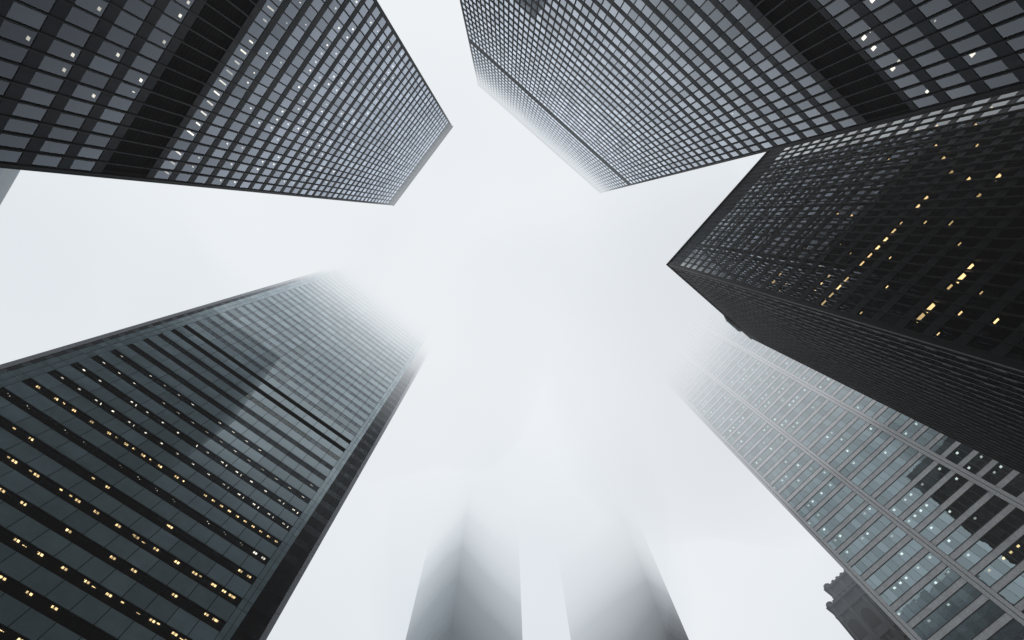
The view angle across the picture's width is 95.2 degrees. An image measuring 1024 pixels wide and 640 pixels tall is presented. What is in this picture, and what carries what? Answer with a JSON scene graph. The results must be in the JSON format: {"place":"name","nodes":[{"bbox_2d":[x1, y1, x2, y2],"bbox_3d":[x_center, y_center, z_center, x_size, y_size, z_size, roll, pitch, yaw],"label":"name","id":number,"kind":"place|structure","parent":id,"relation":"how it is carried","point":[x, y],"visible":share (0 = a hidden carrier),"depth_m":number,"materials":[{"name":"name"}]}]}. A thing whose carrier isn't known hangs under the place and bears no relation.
{"place":"outdoors","nodes":[
{"label":"outdoors","id":0,"kind":"place"},
{"bbox_2d":[0,0,452,205],"bbox_3d":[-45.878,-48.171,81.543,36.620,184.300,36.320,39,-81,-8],"label":"office tower","id":1,"kind":"structure","parent":0,"point":[329,99],"depth_m":55.99,"materials":[{"name":"glass"}]},
{"bbox_2d":[0,0,445,203],"bbox_3d":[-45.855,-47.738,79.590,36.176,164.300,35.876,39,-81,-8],"label":"window frame","id":2,"kind":"structure","parent":1,"relation":"in","point":[17,0],"depth_m":50.59,"materials":[{"name":"black metal"}]},
{"bbox_2d":[0,28,447,203],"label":"window","id":3,"kind":"structure","parent":1,"relation":"in","point":[383,37],"depth_m":113.34,"materials":[{"name":"grey glass"}]},
{"bbox_2d":[0,0,853,639],"label":"sky","id":4,"kind":"structure","parent":0,"point":[557,298],"materials":[{"name":"white"}]},
{"bbox_2d":[460,0,1023,193],"bbox_3d":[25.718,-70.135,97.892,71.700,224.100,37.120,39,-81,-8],"label":"office tower","id":5,"kind":"structure","parent":0,"point":[600,96],"depth_m":69.43,"materials":[{"name":"glass"}]},
{"bbox_2d":[461,0,1018,191],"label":"window","id":6,"kind":"structure","parent":5,"relation":"in","point":[633,31],"depth_m":113.54,"materials":[{"name":"glass"}]},
{"bbox_2d":[463,0,1023,191],"bbox_3d":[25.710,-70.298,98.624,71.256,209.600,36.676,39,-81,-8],"label":"window frame","id":7,"kind":"structure","parent":5,"relation":"in","point":[1011,75],"depth_m":56.47,"materials":[{"name":"black metal"}]},
{"bbox_2d":[666,88,1023,474],"bbox_3d":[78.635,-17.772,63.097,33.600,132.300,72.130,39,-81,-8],"label":"office tower","id":8,"kind":"structure","parent":0,"point":[882,263],"depth_m":66.19,"materials":[{"name":"black metal"}]},
{"bbox_2d":[683,89,1023,471],"bbox_3d":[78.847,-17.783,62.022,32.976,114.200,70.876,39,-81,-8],"label":"window frame","id":9,"kind":"structure","parent":8,"relation":"in","point":[941,353],"depth_m":66.73,"materials":[{"name":"black metal"}]},
{"bbox_2d":[683,137,1023,461],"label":"window","id":10,"kind":"structure","parent":8,"relation":"in","point":[703,257],"depth_m":71.43,"materials":[{"name":"black glass"}]},
{"label":"ground","id":11,"kind":"structure","parent":0,"visible":0},
{"bbox_2d":[0,168,19,204],"bbox_3d":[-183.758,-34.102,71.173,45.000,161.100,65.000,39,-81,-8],"label":"banded glass tower","id":12,"kind":"structure","parent":11,"relation":"on","point":[8,177],"depth_m":149.33,"materials":[{"name":"grey glass"}]},
{"bbox_2d":[0,259,443,639],"bbox_3d":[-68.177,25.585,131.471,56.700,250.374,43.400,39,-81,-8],"label":"ribbon window tower","id":13,"kind":"structure","parent":11,"relation":"on","point":[193,473],"depth_m":75.24,"materials":[{"name":"grey glass"}]},
{"bbox_2d":[0,575,117,639],"bbox_3d":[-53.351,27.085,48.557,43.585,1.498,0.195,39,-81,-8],"label":"ribbon window","id":14,"kind":"structure","parent":13,"relation":"in","point":[5,575],"depth_m":49.28,"materials":[{"name":"black glass"}]},
{"bbox_2d":[0,528,186,639],"bbox_3d":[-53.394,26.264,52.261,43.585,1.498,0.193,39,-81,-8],"label":"ribbon window","id":15,"kind":"structure","parent":13,"relation":"in","point":[5,528],"depth_m":52.95,"materials":[{"name":"black glass"}]},
{"bbox_2d":[0,487,216,624],"bbox_3d":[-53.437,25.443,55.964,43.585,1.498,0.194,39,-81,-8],"label":"ribbon window","id":16,"kind":"structure","parent":13,"relation":"in","point":[4,487],"depth_m":56.43,"materials":[{"name":"black glass"}]},
{"bbox_2d":[0,450,236,607],"bbox_3d":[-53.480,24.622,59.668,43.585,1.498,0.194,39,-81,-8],"label":"ribbon window","id":17,"kind":"structure","parent":13,"relation":"in","point":[4,450],"depth_m":59.68,"materials":[{"name":"black glass"}]},
{"bbox_2d":[0,417,251,585],"bbox_3d":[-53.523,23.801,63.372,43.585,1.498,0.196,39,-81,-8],"label":"ribbon window","id":18,"kind":"structure","parent":13,"relation":"in","point":[3,417],"depth_m":62.96,"materials":[{"name":"black glass"}]},
{"bbox_2d":[0,387,261,559],"bbox_3d":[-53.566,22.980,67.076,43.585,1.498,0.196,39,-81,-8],"label":"ribbon window","id":19,"kind":"structure","parent":13,"relation":"in","point":[2,387],"depth_m":66.32,"materials":[{"name":"black glass"}]},
{"bbox_2d":[21,378,273,540],"bbox_3d":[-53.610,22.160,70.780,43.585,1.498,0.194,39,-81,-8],"label":"ribbon window","id":20,"kind":"structure","parent":13,"relation":"in","point":[29,378],"depth_m":69.77,"materials":[{"name":"black glass"}]},
{"bbox_2d":[46,370,285,526],"bbox_3d":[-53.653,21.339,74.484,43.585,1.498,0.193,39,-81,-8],"label":"ribbon window","id":21,"kind":"structure","parent":13,"relation":"in","point":[52,370],"depth_m":73.57,"materials":[{"name":"black glass"}]},
{"bbox_2d":[70,362,298,517],"bbox_3d":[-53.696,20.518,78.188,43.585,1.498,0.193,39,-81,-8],"label":"ribbon window","id":22,"kind":"structure","parent":13,"relation":"in","point":[76,362],"depth_m":77.14,"materials":[{"name":"black glass"}]},
{"bbox_2d":[90,355,307,504],"bbox_3d":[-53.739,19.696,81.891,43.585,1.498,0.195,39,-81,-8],"label":"ribbon window","id":23,"kind":"structure","parent":13,"relation":"in","point":[96,355],"depth_m":81.00,"materials":[{"name":"black glass"}]},
{"bbox_2d":[157,333,339,460],"bbox_3d":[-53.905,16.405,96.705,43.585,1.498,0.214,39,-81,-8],"label":"ribbon window","id":24,"kind":"structure","parent":13,"relation":"in","point":[248,396],"depth_m":98.00,"materials":[{"name":"black glass"}]},
{"bbox_2d":[194,321,355,435],"bbox_3d":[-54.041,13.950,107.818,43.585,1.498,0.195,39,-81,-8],"label":"ribbon window","id":25,"kind":"structure","parent":13,"relation":"in","point":[198,323],"depth_m":107.71,"materials":[{"name":"grey glass"}]},
{"bbox_2d":[206,318,360,428],"bbox_3d":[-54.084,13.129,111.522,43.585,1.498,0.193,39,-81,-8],"label":"ribbon window","id":26,"kind":"structure","parent":13,"relation":"in","point":[289,377],"depth_m":111.42,"materials":[{"name":"grey glass"}]},
{"bbox_2d":[214,314,364,421],"bbox_3d":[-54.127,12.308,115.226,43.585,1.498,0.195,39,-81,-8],"label":"ribbon window","id":27,"kind":"structure","parent":13,"relation":"in","point":[220,317],"depth_m":115.09,"materials":[{"name":"grey glass"}]},
{"bbox_2d":[225,311,369,415],"bbox_3d":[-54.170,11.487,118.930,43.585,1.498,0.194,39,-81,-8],"label":"ribbon window","id":28,"kind":"structure","parent":13,"relation":"in","point":[232,316],"depth_m":118.78,"materials":[{"name":"grey glass"}]},
{"bbox_2d":[233,308,373,409],"bbox_3d":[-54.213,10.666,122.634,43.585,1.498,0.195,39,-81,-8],"label":"ribbon window","id":29,"kind":"structure","parent":13,"relation":"in","point":[243,315],"depth_m":122.55,"materials":[{"name":"grey glass"}]},
{"bbox_2d":[241,306,376,404],"bbox_3d":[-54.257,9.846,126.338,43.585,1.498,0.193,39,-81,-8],"label":"ribbon window","id":30,"kind":"structure","parent":13,"relation":"in","point":[288,339],"depth_m":126.24,"materials":[{"name":"grey glass"}]},
{"bbox_2d":[250,303,380,398],"bbox_3d":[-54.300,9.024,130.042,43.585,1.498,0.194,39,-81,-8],"label":"ribbon window","id":31,"kind":"structure","parent":13,"relation":"in","point":[251,304],"depth_m":130.00,"materials":[{"name":"grey glass"}]},
{"bbox_2d":[257,301,383,393],"bbox_3d":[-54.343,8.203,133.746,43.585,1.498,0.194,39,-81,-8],"label":"ribbon window","id":32,"kind":"structure","parent":13,"relation":"in","point":[259,302],"depth_m":133.62,"materials":[{"name":"grey glass"}]},
{"bbox_2d":[264,298,387,389],"bbox_3d":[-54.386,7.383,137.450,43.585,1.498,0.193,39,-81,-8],"label":"ribbon window","id":33,"kind":"structure","parent":13,"relation":"in","point":[265,299],"depth_m":137.35,"materials":[{"name":"grey glass"}]},
{"bbox_2d":[270,296,390,384],"bbox_3d":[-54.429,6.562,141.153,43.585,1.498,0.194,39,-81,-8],"label":"ribbon window","id":34,"kind":"structure","parent":13,"relation":"in","point":[272,297],"depth_m":141.09,"materials":[{"name":"grey glass"}]},
{"bbox_2d":[276,294,393,380],"bbox_3d":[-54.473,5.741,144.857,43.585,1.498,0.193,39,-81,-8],"label":"ribbon window","id":35,"kind":"structure","parent":13,"relation":"in","point":[280,296],"depth_m":144.76,"materials":[{"name":"grey glass"}]},
{"bbox_2d":[282,292,395,376],"bbox_3d":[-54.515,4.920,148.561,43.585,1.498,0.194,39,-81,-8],"label":"ribbon window","id":36,"kind":"structure","parent":13,"relation":"in","point":[287,295],"depth_m":148.52,"materials":[{"name":"grey glass"}]},
{"bbox_2d":[288,290,398,372],"bbox_3d":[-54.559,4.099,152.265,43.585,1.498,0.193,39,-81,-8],"label":"ribbon window","id":37,"kind":"structure","parent":13,"relation":"in","point":[295,295],"depth_m":152.22,"materials":[{"name":"grey glass"}]},
{"bbox_2d":[294,288,400,368],"bbox_3d":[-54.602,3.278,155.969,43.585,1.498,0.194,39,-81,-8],"label":"ribbon window","id":38,"kind":"structure","parent":13,"relation":"in","point":[300,293],"depth_m":155.97,"materials":[{"name":"grey glass"}]},
{"bbox_2d":[298,287,403,365],"bbox_3d":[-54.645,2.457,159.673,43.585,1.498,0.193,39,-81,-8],"label":"ribbon window","id":39,"kind":"structure","parent":13,"relation":"in","point":[298,287],"depth_m":159.68,"materials":[{"name":"grey glass"}]},
{"bbox_2d":[303,285,405,362],"bbox_3d":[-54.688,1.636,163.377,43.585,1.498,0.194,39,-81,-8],"label":"ribbon window","id":40,"kind":"structure","parent":13,"relation":"in","point":[303,285],"depth_m":163.17,"materials":[{"name":"grey glass"}]},
{"bbox_2d":[308,284,407,358],"bbox_3d":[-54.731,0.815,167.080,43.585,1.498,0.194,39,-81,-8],"label":"ribbon window","id":41,"kind":"structure","parent":13,"relation":"in","point":[308,284],"depth_m":167.04,"materials":[{"name":"grey glass"}]},
{"bbox_2d":[312,282,409,355],"bbox_3d":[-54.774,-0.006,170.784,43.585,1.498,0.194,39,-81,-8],"label":"ribbon window","id":42,"kind":"structure","parent":13,"relation":"in","point":[312,282],"depth_m":170.71,"materials":[{"name":"grey glass"}]},
{"bbox_2d":[317,281,412,352],"bbox_3d":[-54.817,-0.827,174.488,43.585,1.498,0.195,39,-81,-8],"label":"ribbon window","id":43,"kind":"structure","parent":13,"relation":"in","point":[317,281],"depth_m":174.44,"materials":[{"name":"grey glass"}]},
{"bbox_2d":[321,279,413,350],"bbox_3d":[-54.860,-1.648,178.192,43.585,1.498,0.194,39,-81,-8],"label":"ribbon window","id":44,"kind":"structure","parent":13,"relation":"in","point":[321,279],"depth_m":178.16,"materials":[{"name":"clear glass"}]},
{"bbox_2d":[324,278,415,347],"bbox_3d":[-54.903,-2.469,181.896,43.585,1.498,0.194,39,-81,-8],"label":"ribbon window","id":45,"kind":"structure","parent":13,"relation":"in","point":[324,278],"depth_m":181.92,"materials":[{"name":"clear glass"}]},
{"bbox_2d":[328,277,417,344],"bbox_3d":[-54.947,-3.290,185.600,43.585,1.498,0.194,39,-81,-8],"label":"ribbon window","id":46,"kind":"structure","parent":13,"relation":"in","point":[328,277],"depth_m":185.60,"materials":[{"name":"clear glass"}]},
{"bbox_2d":[406,453,522,639],"bbox_3d":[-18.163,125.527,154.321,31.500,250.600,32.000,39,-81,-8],"label":"fogbound tower","id":47,"kind":"structure","parent":11,"relation":"on","point":[469,587],"depth_m":197.83,"materials":[{"name":"grey glass"}]},
{"bbox_2d":[434,620,481,639],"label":"ribbon window","id":48,"kind":"structure","parent":47,"relation":"in","point":[452,622],"depth_m":158.50,"materials":[{"name":"grey glass"}]},
{"bbox_2d":[426,610,497,639],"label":"ribbon window","id":49,"kind":"structure","parent":47,"relation":"in","point":[453,612],"depth_m":162.79,"materials":[{"name":"grey glass"}]},
{"bbox_2d":[406,584,521,639],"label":"ribbon window","id":50,"kind":"structure","parent":47,"relation":"in","point":[457,586],"depth_m":175.25,"materials":[{"name":"grey glass"}]},
{"bbox_2d":[407,576,521,633],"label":"ribbon window","id":51,"kind":"structure","parent":47,"relation":"in","point":[458,578],"depth_m":179.06,"materials":[{"name":"grey glass"}]},
{"bbox_2d":[419,601,511,639],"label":"ribbon window","id":52,"kind":"structure","parent":47,"relation":"in","point":[455,603],"depth_m":167.02,"materials":[{"name":"grey glass"}]},
{"bbox_2d":[409,569,521,625],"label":"ribbon window","id":53,"kind":"structure","parent":47,"relation":"in","point":[464,574],"depth_m":182.90,"materials":[{"name":"grey glass"}]},
{"bbox_2d":[411,562,520,616],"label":"ribbon window","id":54,"kind":"structure","parent":47,"relation":"in","point":[460,563],"depth_m":186.64,"materials":[{"name":"grey glass"}]},
{"bbox_2d":[413,555,520,608],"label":"ribbon window","id":55,"kind":"structure","parent":47,"relation":"in","point":[462,557],"depth_m":190.51,"materials":[{"name":"grey glass"}]},
{"bbox_2d":[412,593,522,639],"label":"ribbon window","id":56,"kind":"structure","parent":47,"relation":"in","point":[457,595],"depth_m":171.27,"materials":[{"name":"grey glass"}]},
{"bbox_2d":[414,548,520,602],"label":"ribbon window","id":57,"kind":"structure","parent":47,"relation":"in","point":[464,551],"depth_m":194.32,"materials":[{"name":"grey glass"}]},
{"bbox_2d":[416,542,519,594],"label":"ribbon window","id":58,"kind":"structure","parent":47,"relation":"in","point":[467,546],"depth_m":198.10,"materials":[{"name":"grey glass"}]},
{"bbox_2d":[418,535,519,587],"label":"ribbon window","id":59,"kind":"structure","parent":47,"relation":"in","point":[463,537],"depth_m":201.89,"materials":[{"name":"grey glass"}]},
{"bbox_2d":[420,529,519,579],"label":"ribbon window","id":60,"kind":"structure","parent":47,"relation":"in","point":[464,531],"depth_m":205.74,"materials":[{"name":"grey glass"}]},
{"bbox_2d":[421,524,519,573],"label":"ribbon window","id":61,"kind":"structure","parent":47,"relation":"in","point":[465,525],"depth_m":209.54,"materials":[{"name":"grey glass"}]},
{"bbox_2d":[423,518,518,566],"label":"ribbon window","id":62,"kind":"structure","parent":47,"relation":"in","point":[466,519],"depth_m":213.34,"materials":[{"name":"grey glass"}]},
{"bbox_2d":[424,513,518,561],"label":"ribbon window","id":63,"kind":"structure","parent":47,"relation":"in","point":[466,514],"depth_m":217.15,"materials":[{"name":"white glass"}]},
{"bbox_2d":[426,508,518,554],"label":"ribbon window","id":64,"kind":"structure","parent":47,"relation":"in","point":[467,509],"depth_m":220.94,"materials":[{"name":"white glass"}]},
{"bbox_2d":[427,503,518,549],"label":"ribbon window","id":65,"kind":"structure","parent":47,"relation":"in","point":[468,504],"depth_m":224.81,"materials":[{"name":"white glass"}]},
{"bbox_2d":[428,498,518,544],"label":"ribbon window","id":66,"kind":"structure","parent":47,"relation":"in","point":[469,499],"depth_m":228.57,"materials":[{"name":"white glass"}]},
{"bbox_2d":[429,493,517,539],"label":"ribbon window","id":67,"kind":"structure","parent":47,"relation":"in","point":[469,494],"depth_m":232.28,"materials":[{"name":"white glass"}]},
{"bbox_2d":[431,489,517,533],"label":"ribbon window","id":68,"kind":"structure","parent":47,"relation":"in","point":[470,490],"depth_m":236.20,"materials":[{"name":"white glass"}]},
{"bbox_2d":[432,484,517,528],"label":"ribbon window","id":69,"kind":"structure","parent":47,"relation":"in","point":[471,486],"depth_m":239.98,"materials":[{"name":"white glass"}]},
{"bbox_2d":[433,481,517,523],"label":"ribbon window","id":70,"kind":"structure","parent":47,"relation":"in","point":[472,482],"depth_m":243.82,"materials":[{"name":"white glass"}]},
{"bbox_2d":[434,476,517,519],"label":"ribbon window","id":71,"kind":"structure","parent":47,"relation":"in","point":[477,481],"depth_m":247.69,"materials":[{"name":"white glass"}]},
{"bbox_2d":[435,472,517,514],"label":"ribbon window","id":72,"kind":"structure","parent":47,"relation":"in","point":[472,473],"depth_m":251.46,"materials":[{"name":"white glass"}]},
{"bbox_2d":[436,469,516,510],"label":"ribbon window","id":73,"kind":"structure","parent":47,"relation":"in","point":[486,479],"depth_m":255.30,"materials":[{"name":"white glass"}]},
{"bbox_2d":[437,465,516,506],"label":"ribbon window","id":74,"kind":"structure","parent":47,"relation":"in","point":[508,491],"depth_m":259.07,"materials":[{"name":"white glass"}]},
{"bbox_2d":[439,461,516,500],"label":"ribbon window","id":75,"kind":"structure","parent":47,"relation":"in","point":[473,461],"depth_m":262.76,"materials":[{"name":"white glass"}]},
{"bbox_2d":[440,458,516,496],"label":"ribbon window","id":76,"kind":"structure","parent":47,"relation":"in","point":[473,458],"depth_m":266.64,"materials":[{"name":"white glass"}]},
{"bbox_2d":[440,454,516,493],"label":"ribbon window","id":77,"kind":"structure","parent":47,"relation":"in","point":[474,454],"depth_m":270.44,"materials":[{"name":"white glass"}]},
{"bbox_2d":[548,441,688,639],"bbox_3d":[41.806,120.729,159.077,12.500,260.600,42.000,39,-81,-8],"label":"fogbound tower","id":78,"kind":"structure","parent":11,"relation":"on","point":[614,586],"depth_m":201.43,"materials":[{"name":"stone"}]},
{"bbox_2d":[551,458,615,510],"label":"ribbon window","id":79,"kind":"structure","parent":78,"relation":"in","point":[593,465],"depth_m":263.73,"materials":[{"name":"glass"}]},
{"bbox_2d":[552,462,617,514],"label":"ribbon window","id":80,"kind":"structure","parent":78,"relation":"in","point":[594,469],"depth_m":259.89,"materials":[{"name":"glass"}]},
{"bbox_2d":[552,465,619,519],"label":"ribbon window","id":81,"kind":"structure","parent":78,"relation":"in","point":[598,470],"depth_m":256.11,"materials":[{"name":"glass"}]},
{"bbox_2d":[553,469,621,523],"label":"ribbon window","id":82,"kind":"structure","parent":78,"relation":"in","point":[603,470],"depth_m":252.33,"materials":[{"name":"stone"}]},
{"bbox_2d":[554,473,622,528],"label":"ribbon window","id":83,"kind":"structure","parent":78,"relation":"in","point":[596,483],"depth_m":248.60,"materials":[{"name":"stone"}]},
{"bbox_2d":[554,477,624,532],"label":"ribbon window","id":84,"kind":"structure","parent":78,"relation":"in","point":[606,478],"depth_m":244.74,"materials":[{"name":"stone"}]},
{"bbox_2d":[555,481,626,538],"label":"ribbon window","id":85,"kind":"structure","parent":78,"relation":"in","point":[608,482],"depth_m":240.89,"materials":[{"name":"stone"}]},
{"bbox_2d":[556,486,628,543],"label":"ribbon window","id":86,"kind":"structure","parent":78,"relation":"in","point":[609,487],"depth_m":237.04,"materials":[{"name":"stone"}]},
{"bbox_2d":[557,490,630,548],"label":"ribbon window","id":87,"kind":"structure","parent":78,"relation":"in","point":[611,491],"depth_m":233.19,"materials":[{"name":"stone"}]},
{"bbox_2d":[557,494,632,553],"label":"ribbon window","id":88,"kind":"structure","parent":78,"relation":"in","point":[613,495],"depth_m":229.63,"materials":[{"name":"glass"}]},
{"bbox_2d":[558,499,634,559],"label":"ribbon window","id":89,"kind":"structure","parent":78,"relation":"in","point":[615,500],"depth_m":225.63,"materials":[{"name":"glass"}]},
{"bbox_2d":[559,504,637,565],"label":"ribbon window","id":90,"kind":"structure","parent":78,"relation":"in","point":[617,505],"depth_m":221.97,"materials":[{"name":"glass"}]},
{"bbox_2d":[560,509,639,571],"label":"ribbon window","id":91,"kind":"structure","parent":78,"relation":"in","point":[619,510],"depth_m":218.10,"materials":[{"name":"glass"}]},
{"bbox_2d":[561,514,641,578],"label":"ribbon window","id":92,"kind":"structure","parent":78,"relation":"in","point":[621,515],"depth_m":214.15,"materials":[{"name":"glass"}]},
{"bbox_2d":[562,520,643,584],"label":"ribbon window","id":93,"kind":"structure","parent":78,"relation":"in","point":[622,521],"depth_m":210.77,"materials":[{"name":"glass"}]},
{"bbox_2d":[563,525,646,591],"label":"ribbon window","id":94,"kind":"structure","parent":78,"relation":"in","point":[625,526],"depth_m":206.45,"materials":[{"name":"glass"}]},
{"bbox_2d":[564,531,649,598],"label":"ribbon window","id":95,"kind":"structure","parent":78,"relation":"in","point":[627,532],"depth_m":202.85,"materials":[{"name":"glass"}]},
{"bbox_2d":[565,537,652,605],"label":"ribbon window","id":96,"kind":"structure","parent":78,"relation":"in","point":[630,538],"depth_m":199.02,"materials":[{"name":"glass"}]},
{"bbox_2d":[566,543,655,612],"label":"ribbon window","id":97,"kind":"structure","parent":78,"relation":"in","point":[632,545],"depth_m":195.08,"materials":[{"name":"glass"}]},
{"bbox_2d":[567,550,658,620],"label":"ribbon window","id":98,"kind":"structure","parent":78,"relation":"in","point":[588,598],"depth_m":191.54,"materials":[{"name":"glass"}]},
{"bbox_2d":[569,557,661,628],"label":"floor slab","id":99,"kind":"structure","parent":78,"relation":"in","point":[637,558],"depth_m":187.56,"materials":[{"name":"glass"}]},
{"bbox_2d":[570,564,664,637],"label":"floor slab","id":100,"kind":"structure","parent":78,"relation":"in","point":[640,566],"depth_m":184.02,"materials":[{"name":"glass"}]},
{"bbox_2d":[574,572,667,639],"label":"floor slab","id":101,"kind":"structure","parent":78,"relation":"in","point":[642,574],"depth_m":179.71,"materials":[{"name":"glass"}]},
{"bbox_2d":[585,579,671,639],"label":"floor slab","id":102,"kind":"structure","parent":78,"relation":"in","point":[646,581],"depth_m":175.68,"materials":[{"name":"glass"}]},
{"bbox_2d":[596,587,674,639],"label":"floor slab","id":103,"kind":"structure","parent":78,"relation":"in","point":[649,589],"depth_m":171.44,"materials":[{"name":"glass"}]},
{"bbox_2d":[607,596,678,639],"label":"floor slab","id":104,"kind":"structure","parent":78,"relation":"in","point":[652,598],"depth_m":167.35,"materials":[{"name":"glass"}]},
{"bbox_2d":[620,605,683,639],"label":"floor slab","id":105,"kind":"structure","parent":78,"relation":"in","point":[655,607],"depth_m":163.27,"materials":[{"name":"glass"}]},
{"bbox_2d":[633,614,686,639],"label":"ribbon window","id":106,"kind":"structure","parent":78,"relation":"in","point":[659,616],"depth_m":159.22,"materials":[{"name":"glass"}]},
{"bbox_2d":[647,624,684,639],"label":"ribbon window","id":107,"kind":"structure","parent":78,"relation":"in","point":[662,627],"depth_m":155.09,"materials":[{"name":"glass"}]},
{"bbox_2d":[652,304,1023,639],"bbox_3d":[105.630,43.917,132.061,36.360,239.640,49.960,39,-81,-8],"label":"skyscraper","id":108,"kind":"structure","parent":11,"relation":"on","point":[914,528],"depth_m":112.82,"materials":[{"name":"glass"}]},
{"bbox_2d":[823,570,910,639],"bbox_3d":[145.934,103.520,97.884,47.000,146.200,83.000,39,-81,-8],"label":"stone tower","id":109,"kind":"structure","parent":11,"relation":"on","point":[856,610],"depth_m":154.06,"materials":[{"name":"stone"}]},
{"bbox_2d":[846,617,867,639],"bbox_3d":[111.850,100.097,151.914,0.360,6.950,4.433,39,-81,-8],"label":"arched window","id":110,"kind":"structure","parent":109,"relation":"in","point":[853,624],"depth_m":151.78,"materials":[{"name":"glass"}]},
{"bbox_2d":[859,606,881,628],"bbox_3d":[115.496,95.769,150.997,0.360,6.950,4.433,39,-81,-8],"label":"arched window","id":111,"kind":"structure","parent":109,"relation":"in","point":[866,613],"depth_m":150.89,"materials":[{"name":"glass"}]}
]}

